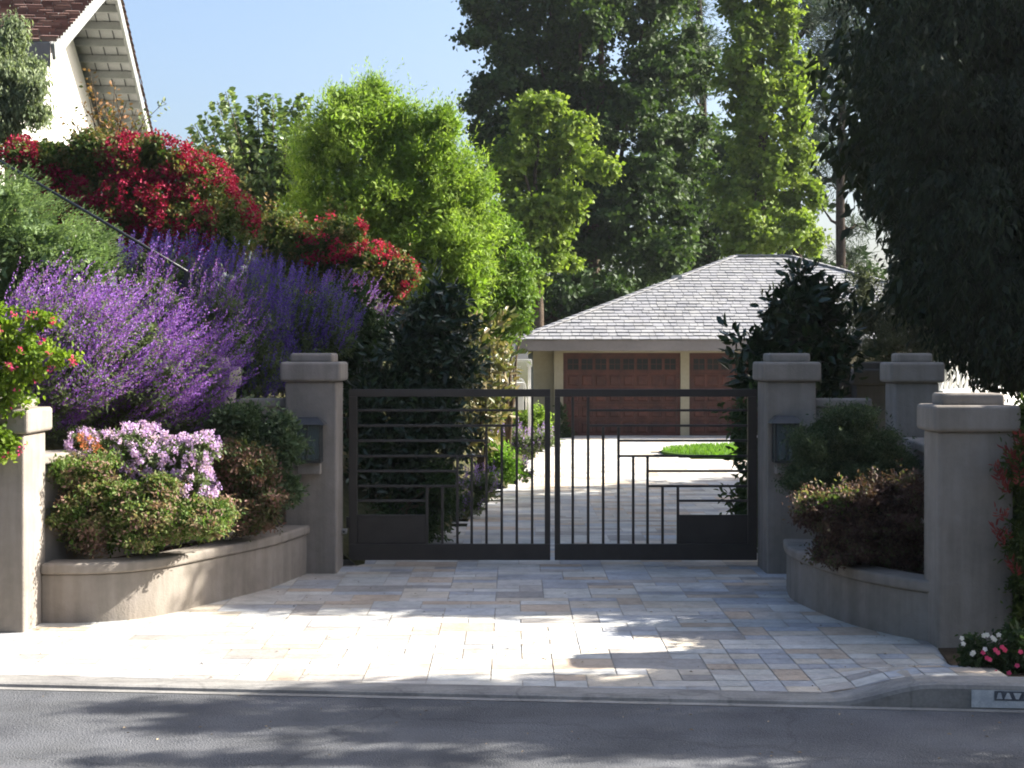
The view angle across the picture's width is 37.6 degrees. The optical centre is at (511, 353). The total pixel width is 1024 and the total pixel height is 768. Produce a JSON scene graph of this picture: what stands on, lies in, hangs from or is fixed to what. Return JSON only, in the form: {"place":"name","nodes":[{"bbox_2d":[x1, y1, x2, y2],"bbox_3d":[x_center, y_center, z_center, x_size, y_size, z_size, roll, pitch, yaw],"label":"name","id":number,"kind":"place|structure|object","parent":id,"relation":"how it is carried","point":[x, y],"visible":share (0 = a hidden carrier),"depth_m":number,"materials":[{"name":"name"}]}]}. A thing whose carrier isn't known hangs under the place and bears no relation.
{"place":"outdoors","nodes":[
{"label":"outdoors","id":0,"kind":"place"},
{"bbox_2d":[2,313,554,564],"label":"bank","id":1,"kind":"structure","parent":0,"point":[53,444],"depth_m":16.91,"materials":[{"name":"brown soil"}]},
{"bbox_2d":[0,8,64,185],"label":"weeping tree","id":2,"kind":"object","parent":1,"relation":"on","point":[24,84],"visible":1,"depth_m":20.35,"materials":[{"name":"green plant"}]},
{"bbox_2d":[0,160,139,338],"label":"juniper","id":3,"kind":"object","parent":1,"relation":"on","point":[29,236],"visible":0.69,"depth_m":15.66,"materials":[{"name":"green plant"}]},
{"bbox_2d":[0,0,152,291],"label":"house","id":4,"kind":"structure","parent":1,"relation":"on","point":[75,37],"depth_m":28.73,"materials":[{"name":"white paint"}]},
{"bbox_2d":[0,249,159,441],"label":"sage bush","id":5,"kind":"object","parent":1,"relation":"on","point":[71,386],"visible":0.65,"depth_m":12.72,"materials":[{"name":"purple plant"}]},
{"bbox_2d":[0,160,190,352],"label":"handrail","id":6,"kind":"object","parent":1,"relation":"on","point":[187,274],"visible":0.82,"depth_m":15.17,"materials":[{"name":"black metal"}]},
{"bbox_2d":[0,107,284,336],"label":"bougainvillea","id":7,"kind":"object","parent":1,"relation":"on","point":[133,176],"visible":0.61,"depth_m":18.07,"materials":[{"name":"red plant"}]},
{"bbox_2d":[55,68,141,135],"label":"vine sprigs","id":8,"kind":"object","parent":7,"relation":"attached to","point":[90,88],"visible":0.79,"depth_m":18.61,"materials":[{"name":"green plant"}]},
{"bbox_2d":[132,96,180,145],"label":"vine sprigs","id":9,"kind":"object","parent":7,"relation":"attached to","point":[150,116],"visible":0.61,"depth_m":18.60,"materials":[{"name":"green plant"}]},
{"bbox_2d":[57,263,232,433],"bbox_3d":[-3.324,0.072,13.368,1.725,1.758,1.138,0,0,0],"label":"sage bush","id":10,"kind":"object","parent":1,"relation":"on","point":[148,400],"visible":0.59,"depth_m":13.27,"materials":[{"name":"purple plant"}]},
{"bbox_2d":[118,236,272,372],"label":"sage bush","id":11,"kind":"object","parent":1,"relation":"on","point":[223,304],"visible":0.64,"depth_m":14.76,"materials":[{"name":"purple plant"}]},
{"bbox_2d":[114,226,301,397],"bbox_3d":[-3.348,-0.320,16.546,2.061,2.155,1.063,0,0,-11],"label":"sage bush","id":12,"kind":"object","parent":1,"relation":"on","point":[268,374],"visible":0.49,"depth_m":16.45,"materials":[{"name":"purple plant"}]},
{"bbox_2d":[184,86,320,319],"bbox_3d":[-4.963,-2.695,28.999,2.988,4.891,1.664,0,0,0],"label":"magnolia tree","id":13,"kind":"object","parent":1,"relation":"on","point":[255,154],"visible":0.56,"depth_m":28.72,"materials":[{"name":"green plant"}]},
{"bbox_2d":[235,246,366,402],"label":"sage bush","id":14,"kind":"object","parent":1,"relation":"on","point":[321,331],"visible":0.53,"depth_m":17.29,"materials":[{"name":"purple plant"}]},
{"bbox_2d":[244,192,426,416],"bbox_3d":[-2.498,-0.587,20.558,2.688,3.286,1.436,0,0,0],"label":"bougainvillea","id":15,"kind":"object","parent":1,"relation":"on","point":[332,243],"visible":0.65,"depth_m":20.29,"materials":[{"name":"red plant"}]},
{"bbox_2d":[311,264,397,330],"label":"sage bush","id":16,"kind":"object","parent":1,"relation":"on","point":[371,297],"visible":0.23,"depth_m":19.35,"materials":[{"name":"purple plant"}]},
{"bbox_2d":[302,279,428,440],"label":"viburnum shrub","id":17,"kind":"object","parent":1,"relation":"on","point":[369,329],"visible":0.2,"depth_m":18.49,"materials":[{"name":"green plant"}]},
{"bbox_2d":[241,201,502,349],"bbox_3d":[-3.410,-1.671,31.010,6.985,3.591,2.616,0,0,0],"label":"cypress hedge","id":18,"kind":"object","parent":1,"relation":"on","point":[396,307],"visible":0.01,"depth_m":30.61,"materials":[{"name":"green plant"}]},
{"bbox_2d":[257,56,517,327],"bbox_3d":[-2.076,-2.156,25.943,4.453,6.205,2.781,0,0,0],"label":"pepper tree","id":19,"kind":"object","parent":1,"relation":"on","point":[409,170],"visible":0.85,"depth_m":25.64,"materials":[{"name":"green plant"}]},
{"bbox_2d":[365,457,477,542],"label":"hebe shrub","id":20,"kind":"object","parent":1,"relation":"on","point":[434,498],"visible":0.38,"depth_m":16.92,"materials":[{"name":"green plant"}]},
{"bbox_2d":[452,460,506,518],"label":"lavender bush","id":21,"kind":"object","parent":1,"relation":"on","point":[478,488],"visible":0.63,"depth_m":19.53,"materials":[{"name":"purple plant"}]},
{"bbox_2d":[468,439,530,484],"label":"box shrub","id":22,"kind":"object","parent":1,"relation":"on","point":[508,467],"visible":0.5,"depth_m":21.91,"materials":[{"name":"green plant"}]},
{"bbox_2d":[466,212,552,452],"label":"privet shrub","id":23,"kind":"object","parent":1,"relation":"on","point":[510,294],"visible":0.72,"depth_m":26.82,"materials":[{"name":"green plant"}]},
{"bbox_2d":[508,358,531,436],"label":"pillar","id":24,"kind":"structure","parent":1,"relation":"on","point":[522,384],"depth_m":29.45,"materials":[{"name":"white paint"}]},
{"bbox_2d":[497,400,554,437],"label":"flowering bush","id":25,"kind":"object","parent":1,"relation":"on","point":[538,418],"visible":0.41,"depth_m":30.86,"materials":[{"name":"green plant"}]},
{"bbox_2d":[490,418,562,459],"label":"lavender bush","id":26,"kind":"object","parent":1,"relation":"on","point":[525,444],"visible":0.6,"depth_m":27.92,"materials":[{"name":"purple plant"}]},
{"bbox_2d":[485,88,625,329],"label":"sweetgum tree","id":27,"kind":"object","parent":1,"relation":"on","point":[555,199],"visible":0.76,"depth_m":42.80,"materials":[{"name":"green plant"}]},
{"bbox_2d":[513,255,640,335],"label":"evergreen tree","id":28,"kind":"object","parent":1,"relation":"on","point":[565,290],"visible":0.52,"depth_m":45.29,"materials":[{"name":"green plant"}]},
{"bbox_2d":[101,0,898,358],"label":"sky","id":29,"kind":"structure","parent":0,"point":[189,53],"materials":[{"name":"blue"}]},
{"bbox_2d":[0,435,1007,692],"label":"driveway","id":30,"kind":"structure","parent":0,"point":[726,625],"depth_m":11.81,"materials":[{"name":"stone"}]},
{"bbox_2d":[0,397,51,632],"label":"front pier","id":31,"kind":"structure","parent":30,"relation":"on","point":[22,519],"depth_m":11.52,"materials":[{"name":"paint"}]},
{"bbox_2d":[0,298,84,464],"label":"bougainvillea vine","id":32,"kind":"object","parent":31,"relation":"on","point":[14,377],"visible":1,"depth_m":11.40,"materials":[{"name":"green plant"}]},
{"bbox_2d":[45,441,194,561],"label":"retaining wall","id":33,"kind":"structure","parent":30,"relation":"on","point":[54,549],"depth_m":12.29,"materials":[{"name":"paint"}]},
{"bbox_2d":[41,524,309,622],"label":"planter wall","id":34,"kind":"structure","parent":30,"relation":"on","point":[123,588],"depth_m":12.36,"materials":[{"name":"paint"}]},
{"bbox_2d":[197,430,294,541],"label":"abelia shrub","id":35,"kind":"object","parent":34,"relation":"on","point":[243,469],"visible":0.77,"depth_m":13.17,"materials":[{"name":"green plant"}]},
{"bbox_2d":[193,390,315,509],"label":"pittosporum shrub","id":36,"kind":"object","parent":34,"relation":"on","point":[278,430],"visible":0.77,"depth_m":13.70,"materials":[{"name":"green plant"}]},
{"bbox_2d":[114,534,247,557],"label":"planter soil","id":37,"kind":"structure","parent":30,"relation":"on","point":[195,543],"depth_m":13.70,"materials":[{"name":"brown soil"}]},
{"bbox_2d":[60,420,226,501],"bbox_3d":[-3.128,1.153,12.782,1.420,1.180,0.774,0,0,0],"label":"phlox","id":38,"kind":"object","parent":37,"relation":"on","point":[143,448],"visible":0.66,"depth_m":12.61,"materials":[{"name":"pink plant"}]},
{"bbox_2d":[44,440,248,558],"bbox_3d":[-3.035,1.209,12.342,1.697,0.993,0.940,0,0,0],"label":"abelia shrub","id":39,"kind":"object","parent":37,"relation":"on","point":[98,507],"visible":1,"depth_m":12.17,"materials":[{"name":"green plant"}]},
{"bbox_2d":[76,431,103,453],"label":"lantana","id":40,"kind":"object","parent":39,"relation":"on","point":[94,445],"visible":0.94,"depth_m":12.44,"materials":[{"name":"orange plant"}]},
{"bbox_2d":[173,358,240,540],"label":"corner pier","id":41,"kind":"structure","parent":30,"relation":"on","point":[232,397],"depth_m":14.10,"materials":[{"name":"paint"}]},
{"bbox_2d":[238,398,284,531],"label":"retaining wall","id":42,"kind":"structure","parent":30,"relation":"on","point":[273,404],"depth_m":14.67,"materials":[{"name":"paint"}]},
{"bbox_2d":[280,353,347,573],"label":"gate pier","id":43,"kind":"structure","parent":30,"relation":"on","point":[313,384],"depth_m":14.59,"materials":[{"name":"paint"}]},
{"bbox_2d":[296,417,326,473],"bbox_3d":[-1.964,0.888,14.485,0.346,0.550,0.219,0,0,0],"label":"wall lantern","id":44,"kind":"object","parent":43,"relation":"attached to","point":[313,426],"depth_m":14.42,"materials":[{"name":"brown metal"}]},
{"bbox_2d":[342,528,346,533],"bbox_3d":[-1.679,1.779,15.036,0.055,0.048,0.088,0,0,0],"label":"sensor box","id":45,"kind":"object","parent":43,"relation":"attached to","point":[344,530],"visible":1,"depth_m":15.00,"materials":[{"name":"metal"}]},
{"bbox_2d":[346,389,549,559],"bbox_3d":[-0.645,1.223,15.200,2.064,1.727,0.060,0,0,0],"label":"gate leaf","id":46,"kind":"object","parent":43,"relation":"attached to","point":[388,537],"visible":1,"depth_m":15.17,"materials":[{"name":"brown metal"}]},
{"bbox_2d":[450,306,531,477],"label":"magnolia shrub","id":47,"kind":"object","parent":30,"relation":"on","point":[501,367],"visible":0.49,"depth_m":21.41,"materials":[{"name":"green plant"}]},
{"bbox_2d":[30,577,1000,759],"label":"leaf litter","id":48,"kind":"object","parent":30,"relation":"on","point":[542,658],"visible":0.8,"depth_m":10.20,"materials":[{"name":"brown plant"}]},
{"bbox_2d":[518,454,535,482],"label":"lavender bush","id":49,"kind":"object","parent":30,"relation":"on","point":[527,471],"visible":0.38,"depth_m":22.48,"materials":[{"name":"green plant"}]},
{"bbox_2d":[753,353,820,573],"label":"gate pier","id":50,"kind":"structure","parent":30,"relation":"on","point":[786,384],"depth_m":14.59,"materials":[{"name":"paint"}]},
{"bbox_2d":[555,389,757,559],"bbox_3d":[1.464,1.223,15.200,2.064,1.727,0.060,0,0,0],"label":"gate leaf","id":51,"kind":"object","parent":50,"relation":"attached to","point":[716,537],"visible":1,"depth_m":15.17,"materials":[{"name":"brown metal"}]},
{"bbox_2d":[767,415,803,473],"bbox_3d":[2.636,0.881,14.485,0.316,0.563,0.219,0,0,0],"label":"wall lantern","id":52,"kind":"object","parent":50,"relation":"attached to","point":[778,422],"depth_m":14.42,"materials":[{"name":"brown metal"}]},
{"bbox_2d":[783,539,929,640],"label":"planter wall","id":53,"kind":"structure","parent":30,"relation":"on","point":[881,599],"depth_m":11.73,"materials":[{"name":"paint"}]},
{"bbox_2d":[814,536,923,573],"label":"planter soil","id":54,"kind":"structure","parent":30,"relation":"on","point":[922,566],"depth_m":12.50,"materials":[{"name":"brown soil"}]},
{"bbox_2d":[792,474,864,517],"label":"loropetalum shrub","id":55,"kind":"object","parent":54,"relation":"on","point":[841,497],"visible":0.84,"depth_m":11.79,"materials":[{"name":"green plant"}]},
{"bbox_2d":[774,395,923,497],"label":"westringia shrub","id":56,"kind":"object","parent":54,"relation":"on","point":[849,440],"visible":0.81,"depth_m":13.00,"materials":[{"name":"green plant"}]},
{"bbox_2d":[781,458,923,573],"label":"loropetalum shrub","id":57,"kind":"object","parent":54,"relation":"on","point":[891,508],"visible":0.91,"depth_m":11.80,"materials":[{"name":"red plant"}]},
{"bbox_2d":[934,360,1022,405],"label":"white garden wall","id":58,"kind":"structure","parent":30,"relation":"on","point":[949,386],"depth_m":29.63,"materials":[{"name":"paint"}]},
{"bbox_2d":[0,690,1023,767],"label":"road","id":59,"kind":"structure","parent":0,"point":[55,729],"depth_m":8.50,"materials":[{"name":"grey asphalt"}]},
{"bbox_2d":[343,359,745,559],"bbox_3d":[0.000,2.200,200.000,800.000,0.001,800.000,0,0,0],"label":"ground","id":60,"kind":"structure","parent":0,"point":[523,375],"depth_m":114.42,"materials":[{"name":"grey concrete"}]},
{"bbox_2d":[154,300,260,543],"bbox_3d":[-2.905,0.973,13.962,1.085,2.938,0.967,0,0,-19],"label":"sage bush","id":61,"kind":"object","parent":60,"relation":"on","point":[187,426],"visible":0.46,"depth_m":13.82,"materials":[{"name":"purple plant"}]},
{"bbox_2d":[343,254,494,532],"bbox_3d":[-1.211,0.579,17.564,2.039,3.506,1.483,0,0,0],"label":"magnolia shrub","id":62,"kind":"object","parent":60,"relation":"on","point":[426,340],"visible":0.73,"depth_m":17.45,"materials":[{"name":"green plant"}]},
{"bbox_2d":[0,675,1023,709],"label":"kerb","id":63,"kind":"structure","parent":60,"relation":"on","point":[935,691],"depth_m":9.45,"materials":[{"name":"concrete"}]},
{"bbox_2d":[971,690,1023,707],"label":"kerb number","id":64,"kind":"object","parent":63,"relation":"attached to","point":[996,699],"visible":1,"depth_m":9.14,"materials":[{"name":"white paint"}]},
{"bbox_2d":[0,687,1023,712],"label":"gutter","id":65,"kind":"object","parent":60,"relation":"on","point":[528,700],"visible":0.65,"depth_m":9.37,"materials":[{"name":"concrete"}]},
{"bbox_2d":[553,402,576,437],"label":"climbing plant","id":66,"kind":"object","parent":60,"relation":"on","point":[565,431],"visible":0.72,"depth_m":38.31,"materials":[{"name":"green plant"}]},
{"bbox_2d":[445,0,726,324],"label":"sweetgum tree","id":67,"kind":"object","parent":60,"relation":"on","point":[563,46],"visible":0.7,"depth_m":51.21,"materials":[{"name":"green plant"}]},
{"bbox_2d":[667,0,729,184],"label":"pine tree","id":68,"kind":"object","parent":60,"relation":"on","point":[702,99],"visible":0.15,"depth_m":61.63,"materials":[{"name":"green plant"}]},
{"bbox_2d":[711,380,757,552],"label":"magnolia shrub","id":69,"kind":"object","parent":60,"relation":"on","point":[738,508],"visible":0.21,"depth_m":16.28,"materials":[{"name":"green plant"}]},
{"bbox_2d":[513,254,967,435],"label":"garage","id":70,"kind":"structure","parent":60,"relation":"on","point":[663,334],"depth_m":39.30,"materials":[{"name":"beige paint"}]},
{"bbox_2d":[563,353,679,434],"bbox_3d":[2.869,1.062,39.306,3.063,2.157,0.068,0,0,0],"label":"garage door","id":71,"kind":"structure","parent":70,"relation":"in","point":[580,370],"depth_m":39.28,"materials":[{"name":"brown wood"}]},
{"bbox_2d":[689,353,757,434],"bbox_3d":[6.165,1.062,39.306,3.070,2.157,0.068,0,0,0],"label":"garage door","id":72,"kind":"structure","parent":70,"relation":"in","point":[705,371],"depth_m":39.28,"materials":[{"name":"brown wood"}]},
{"bbox_2d":[616,25,887,283],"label":"evergreen tree","id":73,"kind":"object","parent":60,"relation":"on","point":[707,229],"visible":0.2,"depth_m":58.96,"materials":[{"name":"green plant"}]},
{"bbox_2d":[697,0,834,261],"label":"sweetgum tree","id":74,"kind":"object","parent":60,"relation":"on","point":[760,174],"visible":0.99,"depth_m":48.41,"materials":[{"name":"green plant"}]},
{"bbox_2d":[716,256,883,428],"bbox_3d":[3.318,0.425,17.517,1.925,3.142,1.392,0,0,0],"label":"magnolia shrub","id":75,"kind":"object","parent":60,"relation":"on","point":[809,314],"visible":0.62,"depth_m":17.30,"materials":[{"name":"green plant"}]},
{"bbox_2d":[773,0,847,257],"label":"pine tree","id":76,"kind":"object","parent":60,"relation":"on","point":[806,29],"visible":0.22,"depth_m":57.22,"materials":[{"name":"green plant"}]},
{"bbox_2d":[797,0,886,271],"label":"pine tree","id":77,"kind":"object","parent":60,"relation":"on","point":[840,251],"visible":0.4,"depth_m":55.88,"materials":[{"name":"green plant"}]},
{"bbox_2d":[816,398,871,535],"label":"retaining wall","id":78,"kind":"structure","parent":60,"relation":"on","point":[820,402],"depth_m":14.65,"materials":[{"name":"paint"}]},
{"bbox_2d":[839,370,850,397],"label":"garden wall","id":79,"kind":"structure","parent":60,"relation":"on","point":[844,387],"depth_m":18.26,"materials":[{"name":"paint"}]},
{"bbox_2d":[837,255,957,376],"bbox_3d":[6.465,0.331,25.138,2.452,3.927,1.702,0,0,0],"label":"olive tree","id":80,"kind":"object","parent":60,"relation":"on","point":[887,342],"visible":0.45,"depth_m":24.90,"materials":[{"name":"green plant"}]},
{"bbox_2d":[784,0,1023,404],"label":"ficus tree","id":81,"kind":"object","parent":60,"relation":"on","point":[937,130],"visible":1,"depth_m":15.59,"materials":[{"name":"green plant"}]},
{"bbox_2d":[880,353,944,536],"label":"corner pier","id":82,"kind":"structure","parent":60,"relation":"on","point":[912,380],"depth_m":14.04,"materials":[{"name":"paint"}]},
{"bbox_2d":[902,437,923,523],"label":"retaining wall","id":83,"kind":"structure","parent":60,"relation":"on","point":[918,443],"depth_m":13.33,"materials":[{"name":"paint"}]},
{"bbox_2d":[917,392,1020,647],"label":"front pier","id":84,"kind":"structure","parent":60,"relation":"on","point":[965,575],"depth_m":10.90,"materials":[{"name":"paint"}]},
{"bbox_2d":[662,442,738,454],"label":"grass","id":85,"kind":"structure","parent":0,"point":[695,449],"depth_m":32.07,"materials":[{"name":"green plant"}]},
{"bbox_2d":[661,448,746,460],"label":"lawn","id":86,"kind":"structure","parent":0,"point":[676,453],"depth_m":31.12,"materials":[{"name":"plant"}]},
{"bbox_2d":[849,362,885,431],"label":"garden pier","id":87,"kind":"structure","parent":0,"point":[872,386],"depth_m":18.07,"materials":[{"name":"paint"}]},
{"bbox_2d":[938,648,1023,676],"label":"verge","id":88,"kind":"structure","parent":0,"point":[947,654],"depth_m":10.55,"materials":[{"name":"soil"}]},
{"bbox_2d":[953,616,1023,674],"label":"vinca plant","id":89,"kind":"object","parent":88,"relation":"on","point":[1008,658],"visible":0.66,"depth_m":9.68,"materials":[{"name":"green plant"}]},
{"bbox_2d":[989,391,1023,628],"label":"cestrum shrub","id":90,"kind":"object","parent":88,"relation":"on","point":[1015,547],"visible":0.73,"depth_m":10.85,"materials":[{"name":"green plant"}]},
{"bbox_2d":[988,429,1023,574],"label":"cestrum shoot","id":91,"kind":"object","parent":90,"relation":"attached to","point":[1000,533],"visible":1,"depth_m":10.74,"materials":[{"name":"red plant"}]}
]}

